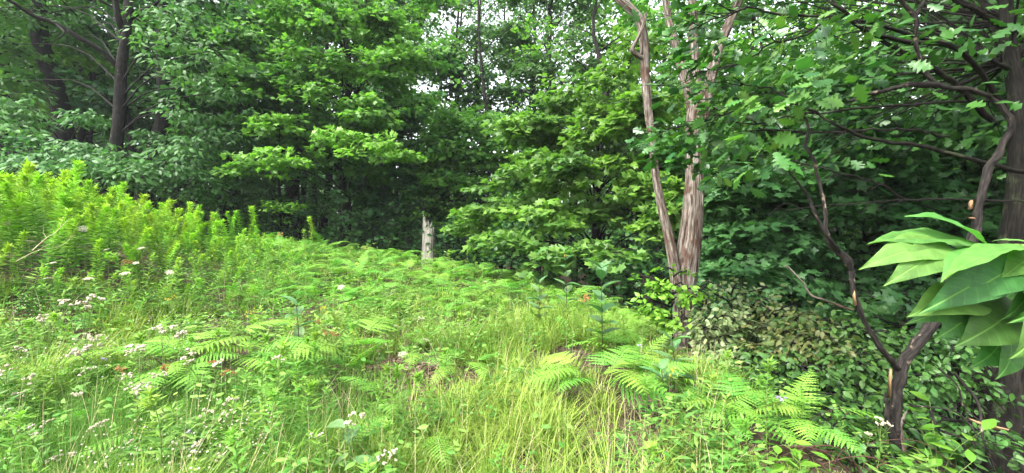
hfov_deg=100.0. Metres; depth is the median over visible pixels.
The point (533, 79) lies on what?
slender tree
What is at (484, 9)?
slender tree
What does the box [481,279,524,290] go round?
fern
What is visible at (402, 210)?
sapling
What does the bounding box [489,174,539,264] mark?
young tree
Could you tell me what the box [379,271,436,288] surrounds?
fern
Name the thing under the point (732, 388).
fern
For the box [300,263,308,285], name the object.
meadow forb
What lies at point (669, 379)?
yellow flower
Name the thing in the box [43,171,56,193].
goldenrod plant
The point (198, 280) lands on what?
meadow forb
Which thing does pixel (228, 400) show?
white flower
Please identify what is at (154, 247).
goldenrod plant
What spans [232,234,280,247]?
fern
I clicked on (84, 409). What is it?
fern
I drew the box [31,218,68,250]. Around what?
fallen twig
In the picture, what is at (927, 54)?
slender tree
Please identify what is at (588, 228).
young tree
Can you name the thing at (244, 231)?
goldenrod plant
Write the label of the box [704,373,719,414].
meadow forb
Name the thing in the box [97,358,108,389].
purple flower
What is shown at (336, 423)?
broad leaved plant
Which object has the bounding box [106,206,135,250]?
goldenrod plant
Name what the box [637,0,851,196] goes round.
broadleaf tree
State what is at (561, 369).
fern
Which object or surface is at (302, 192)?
broadleaf tree
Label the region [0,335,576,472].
fine grass
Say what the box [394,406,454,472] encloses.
fern
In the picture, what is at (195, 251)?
meadow forb
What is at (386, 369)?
meadow forb
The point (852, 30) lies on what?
slender tree
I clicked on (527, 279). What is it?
meadow forb
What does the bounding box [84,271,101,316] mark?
meadow forb
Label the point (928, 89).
broadleaf tree
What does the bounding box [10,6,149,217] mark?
broadleaf tree
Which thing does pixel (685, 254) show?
dead tree
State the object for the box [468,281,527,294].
fern
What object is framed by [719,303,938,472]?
shrub
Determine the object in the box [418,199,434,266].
tree stump
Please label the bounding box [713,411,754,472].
meadow forb
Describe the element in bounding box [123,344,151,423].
white flower
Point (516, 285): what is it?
fern
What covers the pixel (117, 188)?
goldenrod plant
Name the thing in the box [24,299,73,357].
white flower
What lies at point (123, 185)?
goldenrod plant
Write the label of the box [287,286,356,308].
fern
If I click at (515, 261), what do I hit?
sapling
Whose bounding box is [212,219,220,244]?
goldenrod plant
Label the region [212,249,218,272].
goldenrod plant
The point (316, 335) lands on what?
leafy aster
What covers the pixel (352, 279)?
meadow forb
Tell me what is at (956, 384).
fallen twig
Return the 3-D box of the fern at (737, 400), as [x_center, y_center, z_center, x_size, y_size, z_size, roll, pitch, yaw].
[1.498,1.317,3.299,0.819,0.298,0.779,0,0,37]
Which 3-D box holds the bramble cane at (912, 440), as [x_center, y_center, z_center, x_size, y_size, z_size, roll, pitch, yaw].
[2.562,1.471,2.901,0.674,0.263,0.025,0,0,29]
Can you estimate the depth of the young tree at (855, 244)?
8.50 m
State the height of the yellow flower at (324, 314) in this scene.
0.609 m
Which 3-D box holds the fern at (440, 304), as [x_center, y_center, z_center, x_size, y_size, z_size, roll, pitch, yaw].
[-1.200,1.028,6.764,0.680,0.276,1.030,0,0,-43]
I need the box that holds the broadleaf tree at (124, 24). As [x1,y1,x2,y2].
[0,0,269,241]
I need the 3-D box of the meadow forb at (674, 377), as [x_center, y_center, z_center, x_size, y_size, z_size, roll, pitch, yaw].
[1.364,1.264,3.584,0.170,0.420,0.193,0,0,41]
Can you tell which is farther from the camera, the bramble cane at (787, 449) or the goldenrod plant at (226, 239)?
the goldenrod plant at (226, 239)
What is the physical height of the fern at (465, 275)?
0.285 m
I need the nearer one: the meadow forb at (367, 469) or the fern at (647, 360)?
the meadow forb at (367, 469)
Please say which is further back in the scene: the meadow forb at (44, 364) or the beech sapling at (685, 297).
the beech sapling at (685, 297)
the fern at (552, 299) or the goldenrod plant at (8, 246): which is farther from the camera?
the fern at (552, 299)
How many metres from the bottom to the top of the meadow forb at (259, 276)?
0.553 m
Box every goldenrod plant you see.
[0,158,36,238]
[0,173,9,206]
[0,180,36,251]
[0,185,20,241]
[0,190,28,256]
[0,194,26,269]
[0,208,13,246]
[0,216,12,278]
[0,241,12,282]
[2,170,49,247]
[7,231,29,291]
[17,170,51,257]
[19,170,38,228]
[19,170,44,248]
[20,175,46,227]
[30,195,45,229]
[34,189,54,243]
[35,218,74,276]
[36,266,48,303]
[39,158,86,269]
[39,180,51,221]
[39,207,73,294]
[40,169,66,235]
[42,168,75,252]
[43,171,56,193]
[43,178,58,236]
[46,180,61,243]
[46,190,62,249]
[49,267,63,305]
[50,194,84,267]
[54,191,87,272]
[54,199,70,252]
[56,181,78,257]
[56,213,84,280]
[59,179,108,261]
[61,195,87,277]
[66,187,83,231]
[71,193,83,234]
[71,196,103,253]
[75,178,95,252]
[80,196,104,235]
[81,181,89,221]
[81,193,107,232]
[82,207,102,266]
[84,201,110,260]
[87,203,111,267]
[88,184,99,238]
[89,238,103,290]
[94,194,114,256]
[96,200,117,260]
[96,274,113,304]
[98,206,122,272]
[104,201,126,243]
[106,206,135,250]
[107,181,127,234]
[107,187,124,227]
[113,194,128,238]
[114,185,131,224]
[116,192,123,234]
[116,199,125,236]
[119,216,136,266]
[120,232,151,285]
[120,266,131,298]
[122,193,150,262]
[122,200,135,246]
[122,243,145,290]
[124,196,140,246]
[124,204,140,251]
[129,227,152,272]
[130,280,137,306]
[131,212,142,258]
[132,214,146,240]
[134,212,146,246]
[136,198,174,269]
[140,218,152,248]
[140,222,165,276]
[141,200,151,244]
[144,200,168,255]
[146,211,166,263]
[149,228,162,262]
[154,209,164,237]
[157,202,164,233]
[157,238,178,276]
[159,199,174,261]
[160,202,169,236]
[161,243,179,287]
[162,209,180,239]
[162,227,176,258]
[163,222,181,261]
[165,225,175,265]
[167,216,182,262]
[172,207,181,238]
[175,208,184,235]
[175,220,188,258]
[176,266,183,290]
[177,202,193,240]
[180,211,192,264]
[182,211,199,251]
[182,232,193,269]
[186,201,201,234]
[186,233,196,267]
[187,204,202,245]
[189,257,200,282]
[191,223,202,259]
[192,240,207,269]
[192,253,204,280]
[193,218,202,252]
[195,211,203,242]
[196,214,205,252]
[199,222,206,250]
[200,279,204,297]
[201,220,219,253]
[204,236,214,265]
[205,220,213,240]
[205,236,222,265]
[207,212,214,240]
[207,257,214,280]
[211,227,223,260]
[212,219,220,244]
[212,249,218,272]
[213,212,230,244]
[219,218,229,266]
[219,240,226,261]
[225,210,235,243]
[225,250,231,269]
[228,216,236,246]
[229,246,236,267]
[231,245,238,268]
[233,211,245,249]
[234,235,248,264]
[235,228,246,259]
[235,234,244,266]
[248,206,260,245]
[254,250,264,270]
[255,234,260,259]
[307,216,315,245]
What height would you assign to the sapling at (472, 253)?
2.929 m
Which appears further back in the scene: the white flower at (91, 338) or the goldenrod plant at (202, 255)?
the goldenrod plant at (202, 255)
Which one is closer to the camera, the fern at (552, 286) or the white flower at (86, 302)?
the white flower at (86, 302)
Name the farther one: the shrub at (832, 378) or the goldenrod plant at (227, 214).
the goldenrod plant at (227, 214)
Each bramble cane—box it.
[640,434,778,472]
[730,445,848,472]
[735,418,827,461]
[762,445,817,470]
[764,445,862,472]
[772,451,858,469]
[784,445,842,463]
[808,455,896,472]
[830,448,855,472]
[844,439,960,470]
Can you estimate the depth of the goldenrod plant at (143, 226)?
6.48 m
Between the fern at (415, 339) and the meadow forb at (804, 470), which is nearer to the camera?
the meadow forb at (804, 470)
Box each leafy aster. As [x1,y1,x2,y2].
[229,363,254,408]
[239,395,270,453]
[249,366,269,407]
[253,387,283,471]
[257,338,293,439]
[259,331,292,393]
[283,355,307,431]
[291,379,322,450]
[297,322,321,375]
[303,341,326,411]
[310,330,336,385]
[322,385,345,431]
[333,320,358,374]
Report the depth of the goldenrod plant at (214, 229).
8.20 m
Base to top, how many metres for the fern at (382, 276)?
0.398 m
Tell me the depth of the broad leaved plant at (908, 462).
2.63 m
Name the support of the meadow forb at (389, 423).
on the ground at (755, 437)
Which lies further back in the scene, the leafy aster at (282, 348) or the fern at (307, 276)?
the fern at (307, 276)
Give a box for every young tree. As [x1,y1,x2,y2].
[77,132,141,223]
[230,89,339,234]
[277,154,352,233]
[298,90,395,249]
[337,150,410,247]
[348,157,411,248]
[391,193,440,252]
[435,103,501,262]
[435,141,476,265]
[461,141,562,273]
[484,192,520,269]
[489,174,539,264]
[515,181,569,283]
[575,221,607,238]
[578,129,663,302]
[606,127,705,326]
[619,213,663,286]
[703,69,879,286]
[704,119,861,295]
[791,142,919,320]
[793,94,985,381]
[795,232,868,266]
[841,112,1004,376]
[863,121,1006,326]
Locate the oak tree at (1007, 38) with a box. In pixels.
[592,0,1023,472]
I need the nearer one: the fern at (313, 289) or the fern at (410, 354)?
the fern at (410, 354)
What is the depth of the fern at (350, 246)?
12.19 m
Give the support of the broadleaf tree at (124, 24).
on the ground at (755, 437)
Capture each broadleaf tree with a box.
[0,0,121,236]
[0,0,135,118]
[0,0,146,174]
[0,0,171,223]
[0,0,187,239]
[0,0,232,226]
[6,27,88,173]
[10,1,102,188]
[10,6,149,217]
[10,31,153,211]
[26,69,143,194]
[40,0,214,211]
[47,0,266,237]
[56,0,261,233]
[78,0,326,241]
[85,7,176,227]
[125,70,254,232]
[131,0,319,191]
[137,0,289,232]
[183,135,276,204]
[198,3,373,236]
[200,0,423,244]
[218,31,358,245]
[240,137,320,215]
[247,2,359,239]
[308,144,374,246]
[537,0,724,307]
[548,94,633,281]
[557,0,715,303]
[567,146,638,236]
[635,4,790,319]
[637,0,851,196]
[737,42,810,79]
[791,0,1022,198]
[822,144,868,262]
[833,186,870,260]
[857,28,1001,160]
[881,0,1023,196]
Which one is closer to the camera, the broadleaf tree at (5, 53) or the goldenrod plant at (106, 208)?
the goldenrod plant at (106, 208)
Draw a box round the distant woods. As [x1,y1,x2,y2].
[4,72,897,273]
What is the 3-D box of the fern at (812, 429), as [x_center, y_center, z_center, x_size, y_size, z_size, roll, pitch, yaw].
[2.097,1.317,3.061,1.410,0.446,0.780,0,0,-21]
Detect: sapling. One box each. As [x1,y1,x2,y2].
[0,134,86,212]
[1,145,119,205]
[21,147,176,228]
[102,160,198,234]
[139,161,256,236]
[148,162,216,236]
[177,169,270,238]
[203,178,286,243]
[229,187,299,237]
[251,203,339,241]
[255,199,307,236]
[279,180,358,244]
[292,189,383,246]
[330,209,413,255]
[366,203,435,255]
[377,221,439,264]
[400,195,457,226]
[401,199,458,260]
[412,222,491,265]
[424,216,489,264]
[452,211,508,265]
[456,220,524,266]
[467,219,560,277]
[494,223,561,281]
[514,231,588,288]
[534,240,620,293]
[559,224,648,293]
[570,247,653,311]
[591,256,705,322]
[603,229,664,307]
[618,238,709,331]
[627,263,726,357]
[652,260,760,352]
[669,129,878,372]
[693,277,813,374]
[717,266,857,377]
[751,294,915,397]
[781,258,881,369]
[788,284,976,439]
[801,233,908,370]
[806,269,956,398]
[857,282,975,404]
[859,212,1023,379]
[861,296,976,423]
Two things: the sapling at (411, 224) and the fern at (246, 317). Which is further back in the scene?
the sapling at (411, 224)
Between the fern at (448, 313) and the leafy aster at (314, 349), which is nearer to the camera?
the leafy aster at (314, 349)
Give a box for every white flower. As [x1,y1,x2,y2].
[0,364,12,406]
[1,408,14,454]
[11,389,35,424]
[12,346,27,386]
[16,431,38,465]
[17,424,34,468]
[21,373,52,422]
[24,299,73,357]
[25,314,57,357]
[36,418,53,450]
[45,453,63,470]
[54,392,82,432]
[65,342,107,390]
[66,293,105,376]
[68,451,76,467]
[69,366,96,428]
[72,333,108,388]
[88,423,99,458]
[91,419,108,446]
[100,372,134,424]
[122,348,137,392]
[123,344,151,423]
[124,383,147,423]
[128,382,144,424]
[134,382,157,419]
[148,371,167,419]
[151,324,178,405]
[169,330,187,388]
[178,359,193,408]
[180,348,216,406]
[184,444,199,471]
[188,408,214,429]
[189,439,202,456]
[211,359,223,412]
[213,396,239,434]
[218,409,235,434]
[272,354,285,393]
[309,432,323,469]
[333,411,364,472]
[376,448,397,469]
[857,431,872,470]
[874,416,893,472]
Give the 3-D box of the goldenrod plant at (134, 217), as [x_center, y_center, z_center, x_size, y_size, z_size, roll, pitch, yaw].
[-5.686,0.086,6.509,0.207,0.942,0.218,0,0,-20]
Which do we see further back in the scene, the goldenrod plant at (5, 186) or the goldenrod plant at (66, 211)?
the goldenrod plant at (5, 186)
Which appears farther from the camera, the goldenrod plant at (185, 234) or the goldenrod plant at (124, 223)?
the goldenrod plant at (185, 234)
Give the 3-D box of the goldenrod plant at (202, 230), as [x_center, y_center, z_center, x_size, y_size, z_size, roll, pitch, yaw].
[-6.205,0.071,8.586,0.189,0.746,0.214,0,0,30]
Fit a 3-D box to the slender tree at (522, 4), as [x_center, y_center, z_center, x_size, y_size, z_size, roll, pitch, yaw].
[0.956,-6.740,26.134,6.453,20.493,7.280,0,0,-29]
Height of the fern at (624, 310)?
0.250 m
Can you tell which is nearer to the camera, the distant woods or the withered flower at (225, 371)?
the withered flower at (225, 371)
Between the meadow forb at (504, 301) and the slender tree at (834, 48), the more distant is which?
the slender tree at (834, 48)
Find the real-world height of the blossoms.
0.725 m
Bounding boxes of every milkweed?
[276,295,320,359]
[525,275,552,323]
[552,244,580,317]
[581,259,621,351]
[637,359,683,409]
[650,330,702,391]
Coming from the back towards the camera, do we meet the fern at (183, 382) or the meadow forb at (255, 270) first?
the meadow forb at (255, 270)
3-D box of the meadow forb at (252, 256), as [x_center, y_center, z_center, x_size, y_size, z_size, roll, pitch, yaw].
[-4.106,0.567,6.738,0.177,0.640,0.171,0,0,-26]
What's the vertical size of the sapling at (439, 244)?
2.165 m
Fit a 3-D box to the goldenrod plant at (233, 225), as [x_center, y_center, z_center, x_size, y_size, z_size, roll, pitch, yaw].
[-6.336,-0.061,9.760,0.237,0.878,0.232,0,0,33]
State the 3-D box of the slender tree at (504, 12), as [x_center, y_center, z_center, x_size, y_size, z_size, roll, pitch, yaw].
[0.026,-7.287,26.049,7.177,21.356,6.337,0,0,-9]
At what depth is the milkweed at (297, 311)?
4.22 m
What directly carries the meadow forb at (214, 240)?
on the ground at (755, 437)
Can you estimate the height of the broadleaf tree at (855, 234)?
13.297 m
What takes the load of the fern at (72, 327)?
on the ground at (755, 437)
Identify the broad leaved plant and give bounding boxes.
[326,419,377,472]
[759,445,790,472]
[767,418,820,472]
[811,451,838,472]
[892,457,916,472]
[901,443,975,472]
[908,391,996,472]
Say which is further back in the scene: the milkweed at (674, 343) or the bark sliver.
the milkweed at (674, 343)
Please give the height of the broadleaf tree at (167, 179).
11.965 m
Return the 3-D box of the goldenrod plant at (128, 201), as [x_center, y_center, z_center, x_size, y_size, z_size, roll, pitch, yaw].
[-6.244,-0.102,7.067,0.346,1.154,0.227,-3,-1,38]
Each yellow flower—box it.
[164,295,182,326]
[320,306,331,343]
[661,369,678,411]
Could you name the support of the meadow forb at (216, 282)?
on the ground at (755, 437)
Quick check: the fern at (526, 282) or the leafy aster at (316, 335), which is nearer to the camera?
the leafy aster at (316, 335)
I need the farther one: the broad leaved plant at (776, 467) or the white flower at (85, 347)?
the white flower at (85, 347)
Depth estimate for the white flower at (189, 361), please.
3.26 m
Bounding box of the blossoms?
[0,294,274,472]
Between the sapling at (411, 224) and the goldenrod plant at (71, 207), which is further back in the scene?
the sapling at (411, 224)
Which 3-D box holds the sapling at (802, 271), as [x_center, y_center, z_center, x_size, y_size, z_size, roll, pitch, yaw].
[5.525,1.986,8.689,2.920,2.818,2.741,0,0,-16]
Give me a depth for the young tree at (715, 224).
14.47 m
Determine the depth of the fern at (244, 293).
6.07 m
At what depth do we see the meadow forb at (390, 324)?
5.06 m
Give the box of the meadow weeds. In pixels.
[0,221,940,472]
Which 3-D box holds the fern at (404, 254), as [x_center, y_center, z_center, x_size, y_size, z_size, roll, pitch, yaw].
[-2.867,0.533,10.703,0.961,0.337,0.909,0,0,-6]
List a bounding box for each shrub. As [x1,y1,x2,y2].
[678,276,794,376]
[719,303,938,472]
[724,291,880,395]
[855,325,1023,472]
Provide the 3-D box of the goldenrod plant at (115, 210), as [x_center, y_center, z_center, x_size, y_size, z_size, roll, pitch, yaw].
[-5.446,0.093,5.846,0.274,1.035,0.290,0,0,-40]
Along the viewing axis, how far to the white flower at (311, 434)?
2.46 m
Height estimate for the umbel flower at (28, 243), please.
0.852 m
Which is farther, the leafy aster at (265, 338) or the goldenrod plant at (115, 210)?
the goldenrod plant at (115, 210)
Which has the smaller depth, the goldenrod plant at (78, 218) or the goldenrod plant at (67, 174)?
the goldenrod plant at (78, 218)
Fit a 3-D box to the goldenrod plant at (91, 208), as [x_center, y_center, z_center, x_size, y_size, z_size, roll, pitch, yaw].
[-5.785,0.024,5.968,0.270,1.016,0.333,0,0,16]
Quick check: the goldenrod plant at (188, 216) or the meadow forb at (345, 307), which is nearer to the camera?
the meadow forb at (345, 307)
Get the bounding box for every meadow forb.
[0,347,13,380]
[0,384,16,420]
[0,390,39,468]
[0,407,34,472]
[0,410,61,472]
[11,287,33,318]
[17,316,44,369]
[18,261,48,304]
[25,457,51,472]
[33,380,57,434]
[36,355,55,383]
[40,282,65,310]
[43,277,80,326]
[47,311,83,351]
[49,271,75,297]
[80,362,100,390]
[81,250,112,304]
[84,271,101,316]
[86,289,117,335]
[92,317,114,347]
[100,272,119,315]
[108,252,137,304]
[110,302,123,327]
[112,374,133,411]
[113,312,129,340]
[119,331,149,397]
[120,395,146,436]
[121,267,141,311]
[128,291,148,326]
[137,385,180,472]
[139,253,158,295]
[140,409,159,442]
[147,272,173,312]
[150,282,170,318]
[160,314,175,335]
[163,265,181,300]
[164,259,186,306]
[164,400,206,453]
[177,335,196,366]
[184,269,198,294]
[185,278,200,309]
[185,457,205,472]
[190,283,212,315]
[192,249,207,282]
[194,272,207,301]
[200,326,221,375]
[208,270,225,300]
[211,236,231,281]
[212,288,219,309]
[217,289,238,318]
[218,251,232,288]
[222,265,244,313]
[223,394,239,431]
[223,424,251,472]
[235,400,265,459]
[236,238,248,276]
[237,233,256,278]
[239,234,252,276]
[240,317,259,369]
[243,279,254,313]
[244,253,255,282]
[249,228,259,256]
[249,261,261,293]
[251,382,269,424]
[252,268,264,309]
[253,267,266,293]
[255,305,269,335]
[256,271,273,304]
[260,249,278,290]
[262,233,275,265]
[263,252,284,287]
[263,257,270,276]
[263,298,277,320]
[269,320,295,375]
[273,275,287,311]
[273,293,286,328]
[274,262,287,298]
[277,251,287,280]
[277,269,283,292]
[277,335,314,408]
[282,266,294,291]
[283,398,311,457]
[283,443,297,471]
[286,250,293,274]
[291,267,306,292]
[297,349,311,379]
[299,254,315,283]
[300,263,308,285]
[301,260,312,284]
[303,336,324,381]
[307,428,343,472]
[317,336,340,371]
[321,277,340,326]
[323,285,337,313]
[342,303,358,346]
[344,304,357,326]
[344,328,359,366]
[347,273,359,298]
[347,361,406,454]
[352,342,364,375]
[356,456,376,472]
[357,278,371,317]
[363,284,374,305]
[367,362,390,415]
[377,277,391,310]
[381,418,405,472]
[382,317,396,346]
[383,300,391,321]
[383,312,397,338]
[384,384,420,443]
[412,371,445,427]
[423,313,437,337]
[436,352,448,381]
[440,312,464,363]
[441,347,456,384]
[486,440,507,472]
[488,292,498,315]
[491,299,507,338]
[520,276,528,305]
[521,306,533,355]
[537,317,548,348]
[548,306,557,327]
[553,288,562,313]
[556,315,574,344]
[564,328,578,354]
[569,306,580,330]
[591,293,608,329]
[594,332,605,362]
[612,306,626,334]
[635,439,662,472]
[637,374,657,429]
[640,338,659,369]
[670,363,686,402]
[699,350,709,376]
[699,350,732,394]
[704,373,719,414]
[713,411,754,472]
[716,392,739,448]
[722,349,737,381]
[749,356,780,455]
[755,373,777,449]
[788,453,809,472]
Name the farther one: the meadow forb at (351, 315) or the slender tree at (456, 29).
the slender tree at (456, 29)
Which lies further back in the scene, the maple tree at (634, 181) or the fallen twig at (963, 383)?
the maple tree at (634, 181)
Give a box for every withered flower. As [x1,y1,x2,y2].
[87,366,126,412]
[111,259,134,296]
[159,362,170,412]
[207,360,228,393]
[220,368,236,395]
[320,330,338,365]
[579,294,604,342]
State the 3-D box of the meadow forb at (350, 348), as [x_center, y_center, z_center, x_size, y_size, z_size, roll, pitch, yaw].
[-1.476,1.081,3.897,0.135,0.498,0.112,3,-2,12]
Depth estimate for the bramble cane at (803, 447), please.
2.54 m
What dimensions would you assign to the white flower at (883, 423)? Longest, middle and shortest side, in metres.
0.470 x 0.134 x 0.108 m
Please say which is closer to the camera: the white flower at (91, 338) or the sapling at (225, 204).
the white flower at (91, 338)
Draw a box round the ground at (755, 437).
[0,237,974,472]
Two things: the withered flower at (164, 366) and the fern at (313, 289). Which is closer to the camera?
the withered flower at (164, 366)
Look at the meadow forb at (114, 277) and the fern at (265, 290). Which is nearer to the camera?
the meadow forb at (114, 277)
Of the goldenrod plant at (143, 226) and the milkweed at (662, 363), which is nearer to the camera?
the milkweed at (662, 363)
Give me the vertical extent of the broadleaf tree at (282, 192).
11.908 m
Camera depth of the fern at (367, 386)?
3.39 m
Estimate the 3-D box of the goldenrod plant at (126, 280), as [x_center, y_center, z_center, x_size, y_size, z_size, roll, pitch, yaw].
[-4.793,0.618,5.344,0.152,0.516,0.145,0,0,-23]
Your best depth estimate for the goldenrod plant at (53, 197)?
5.87 m
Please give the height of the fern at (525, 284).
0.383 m
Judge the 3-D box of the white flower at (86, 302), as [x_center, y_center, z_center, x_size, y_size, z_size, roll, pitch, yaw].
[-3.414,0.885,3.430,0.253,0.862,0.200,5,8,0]
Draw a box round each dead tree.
[613,0,742,351]
[784,0,1015,465]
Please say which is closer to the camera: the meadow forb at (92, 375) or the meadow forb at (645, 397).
the meadow forb at (645, 397)
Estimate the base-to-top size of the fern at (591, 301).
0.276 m
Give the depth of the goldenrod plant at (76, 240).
5.49 m
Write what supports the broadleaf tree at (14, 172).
on the ground at (755, 437)
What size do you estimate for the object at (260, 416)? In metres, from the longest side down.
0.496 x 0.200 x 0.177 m
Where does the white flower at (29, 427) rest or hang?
on the ground at (755, 437)
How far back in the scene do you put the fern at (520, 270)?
10.38 m
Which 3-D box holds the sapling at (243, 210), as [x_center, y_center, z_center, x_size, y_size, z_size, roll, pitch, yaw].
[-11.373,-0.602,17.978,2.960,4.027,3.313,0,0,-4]
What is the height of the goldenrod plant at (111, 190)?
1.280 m
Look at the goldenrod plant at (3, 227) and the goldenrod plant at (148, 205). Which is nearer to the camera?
the goldenrod plant at (3, 227)
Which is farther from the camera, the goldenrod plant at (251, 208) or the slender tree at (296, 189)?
the slender tree at (296, 189)
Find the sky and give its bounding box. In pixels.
[59,0,1022,234]
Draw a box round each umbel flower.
[4,221,10,286]
[26,240,33,316]
[42,277,52,338]
[50,262,56,333]
[79,225,87,289]
[83,277,92,340]
[119,272,129,320]
[133,261,138,297]
[137,247,144,298]
[166,270,172,313]
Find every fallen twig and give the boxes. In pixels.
[17,221,79,260]
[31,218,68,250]
[906,404,1023,470]
[929,410,1023,463]
[938,367,1011,440]
[953,373,997,472]
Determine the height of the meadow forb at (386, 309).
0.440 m
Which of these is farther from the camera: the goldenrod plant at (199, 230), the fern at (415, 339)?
the goldenrod plant at (199, 230)
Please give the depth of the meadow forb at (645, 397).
3.14 m
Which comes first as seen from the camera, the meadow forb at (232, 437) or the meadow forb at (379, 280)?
the meadow forb at (232, 437)
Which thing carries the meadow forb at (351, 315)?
on the ground at (755, 437)
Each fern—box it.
[0,407,95,458]
[10,315,74,328]
[38,313,143,341]
[52,339,165,376]
[55,330,255,396]
[64,398,209,469]
[67,382,169,413]
[99,319,300,385]
[111,300,176,320]
[132,370,235,406]
[150,343,209,363]
[214,278,285,298]
[224,237,293,251]
[227,367,304,393]
[228,238,274,248]
[229,313,265,321]
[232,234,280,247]
[233,396,292,432]
[234,287,296,306]
[238,405,315,438]
[240,280,294,291]
[242,248,303,264]
[258,317,400,374]
[259,304,319,322]
[262,232,294,245]
[266,250,302,265]
[273,264,325,279]
[280,239,330,257]
[281,284,316,292]
[283,275,329,287]
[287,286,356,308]
[288,415,389,472]
[292,264,321,277]
[294,252,350,261]
[294,266,365,283]
[294,356,385,390]
[298,259,367,275]
[299,244,343,253]
[301,279,348,293]
[307,230,348,246]
[317,292,374,315]
[319,277,366,287]
[321,319,372,329]
[323,243,360,248]
[323,283,404,298]
[324,265,367,274]
[326,248,387,280]
[326,284,385,293]
[328,252,376,264]
[335,294,404,311]
[335,376,419,428]
[339,256,404,277]
[350,268,414,286]
[357,246,390,259]
[359,250,404,259]
[360,271,404,296]
[361,300,440,317]
[363,262,390,270]
[366,256,415,266]
[379,251,414,259]
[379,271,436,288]
[380,250,421,257]
[381,248,409,261]
[392,274,448,284]
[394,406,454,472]
[395,259,431,274]
[396,294,435,304]
[398,283,436,293]
[398,287,459,300]
[398,346,440,371]
[402,333,425,344]
[404,303,477,321]
[411,291,462,309]
[416,347,506,384]
[421,302,459,313]
[423,262,452,270]
[425,261,456,271]
[425,278,459,286]
[425,278,484,294]
[429,268,463,281]
[429,289,478,305]
[432,261,472,274]
[433,259,469,267]
[436,287,501,309]
[449,267,484,278]
[449,277,493,284]
[455,279,523,305]
[456,262,512,281]
[465,264,493,271]
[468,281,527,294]
[480,269,521,280]
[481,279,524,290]
[483,268,535,277]
[491,283,548,298]
[499,274,529,289]
[502,278,539,287]
[510,290,565,301]
[520,345,679,409]
[524,279,567,288]
[531,285,579,300]
[535,296,571,303]
[543,285,609,296]
[564,299,615,309]
[566,329,676,387]
[569,312,626,322]
[583,298,641,317]
[597,359,713,396]
[603,308,636,317]
[616,311,677,344]
[661,386,771,441]
[679,372,827,450]
[695,369,908,452]
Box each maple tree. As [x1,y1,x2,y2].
[130,0,306,235]
[179,0,463,249]
[303,0,474,246]
[338,0,477,261]
[396,0,559,263]
[409,0,531,264]
[439,0,716,292]
[470,0,639,289]
[663,2,924,351]
[788,31,1023,327]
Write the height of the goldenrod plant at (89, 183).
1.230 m
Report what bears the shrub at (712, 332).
on the ground at (755, 437)
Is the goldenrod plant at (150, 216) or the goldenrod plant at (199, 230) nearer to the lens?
the goldenrod plant at (150, 216)
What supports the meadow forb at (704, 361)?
on the ground at (755, 437)
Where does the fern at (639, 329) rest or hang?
on the ground at (755, 437)
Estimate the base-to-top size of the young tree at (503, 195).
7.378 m
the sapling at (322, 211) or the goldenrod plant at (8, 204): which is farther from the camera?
the sapling at (322, 211)
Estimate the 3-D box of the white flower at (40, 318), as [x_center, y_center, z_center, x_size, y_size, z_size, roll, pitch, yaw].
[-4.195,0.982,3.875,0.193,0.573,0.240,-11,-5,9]
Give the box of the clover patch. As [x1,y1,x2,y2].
[0,220,848,472]
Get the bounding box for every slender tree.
[118,20,224,235]
[197,0,334,236]
[217,1,333,236]
[222,0,358,237]
[301,1,429,245]
[333,0,454,251]
[345,0,435,251]
[388,0,500,108]
[397,18,453,258]
[410,1,516,265]
[411,78,448,126]
[449,0,518,159]
[459,0,567,271]
[477,1,595,270]
[484,0,623,281]
[485,0,583,258]
[508,30,570,271]
[528,0,613,286]
[606,0,720,303]
[729,24,764,74]
[763,0,921,324]
[765,0,875,230]
[845,2,1021,97]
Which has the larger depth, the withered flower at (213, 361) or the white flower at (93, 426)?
the withered flower at (213, 361)
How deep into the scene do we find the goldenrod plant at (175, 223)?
8.95 m
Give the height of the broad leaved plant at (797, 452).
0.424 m
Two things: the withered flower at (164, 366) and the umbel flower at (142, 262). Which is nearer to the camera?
the withered flower at (164, 366)
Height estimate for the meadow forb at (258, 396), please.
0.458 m
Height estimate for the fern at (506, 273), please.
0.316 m
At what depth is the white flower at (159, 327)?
3.30 m
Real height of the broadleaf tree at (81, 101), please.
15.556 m
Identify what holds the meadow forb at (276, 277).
on the ground at (755, 437)
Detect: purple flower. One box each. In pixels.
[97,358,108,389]
[763,396,786,442]
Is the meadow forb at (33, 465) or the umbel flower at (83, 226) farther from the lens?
the umbel flower at (83, 226)
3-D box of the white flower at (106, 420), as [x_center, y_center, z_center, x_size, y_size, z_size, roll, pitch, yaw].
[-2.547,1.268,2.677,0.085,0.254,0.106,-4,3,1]
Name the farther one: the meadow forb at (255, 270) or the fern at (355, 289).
the fern at (355, 289)
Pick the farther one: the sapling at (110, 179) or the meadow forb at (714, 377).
the sapling at (110, 179)
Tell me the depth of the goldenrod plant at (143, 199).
6.43 m
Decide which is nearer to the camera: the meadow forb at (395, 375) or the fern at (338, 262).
the meadow forb at (395, 375)
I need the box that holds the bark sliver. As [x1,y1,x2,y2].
[969,418,1008,429]
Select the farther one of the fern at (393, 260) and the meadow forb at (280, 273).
the fern at (393, 260)
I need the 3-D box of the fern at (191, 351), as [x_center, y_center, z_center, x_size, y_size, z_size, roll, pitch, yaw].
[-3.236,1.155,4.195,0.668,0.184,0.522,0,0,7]
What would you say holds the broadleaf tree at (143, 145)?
on the ground at (755, 437)
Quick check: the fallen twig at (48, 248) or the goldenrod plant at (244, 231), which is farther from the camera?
the goldenrod plant at (244, 231)
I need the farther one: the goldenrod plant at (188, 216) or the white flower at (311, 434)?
the goldenrod plant at (188, 216)

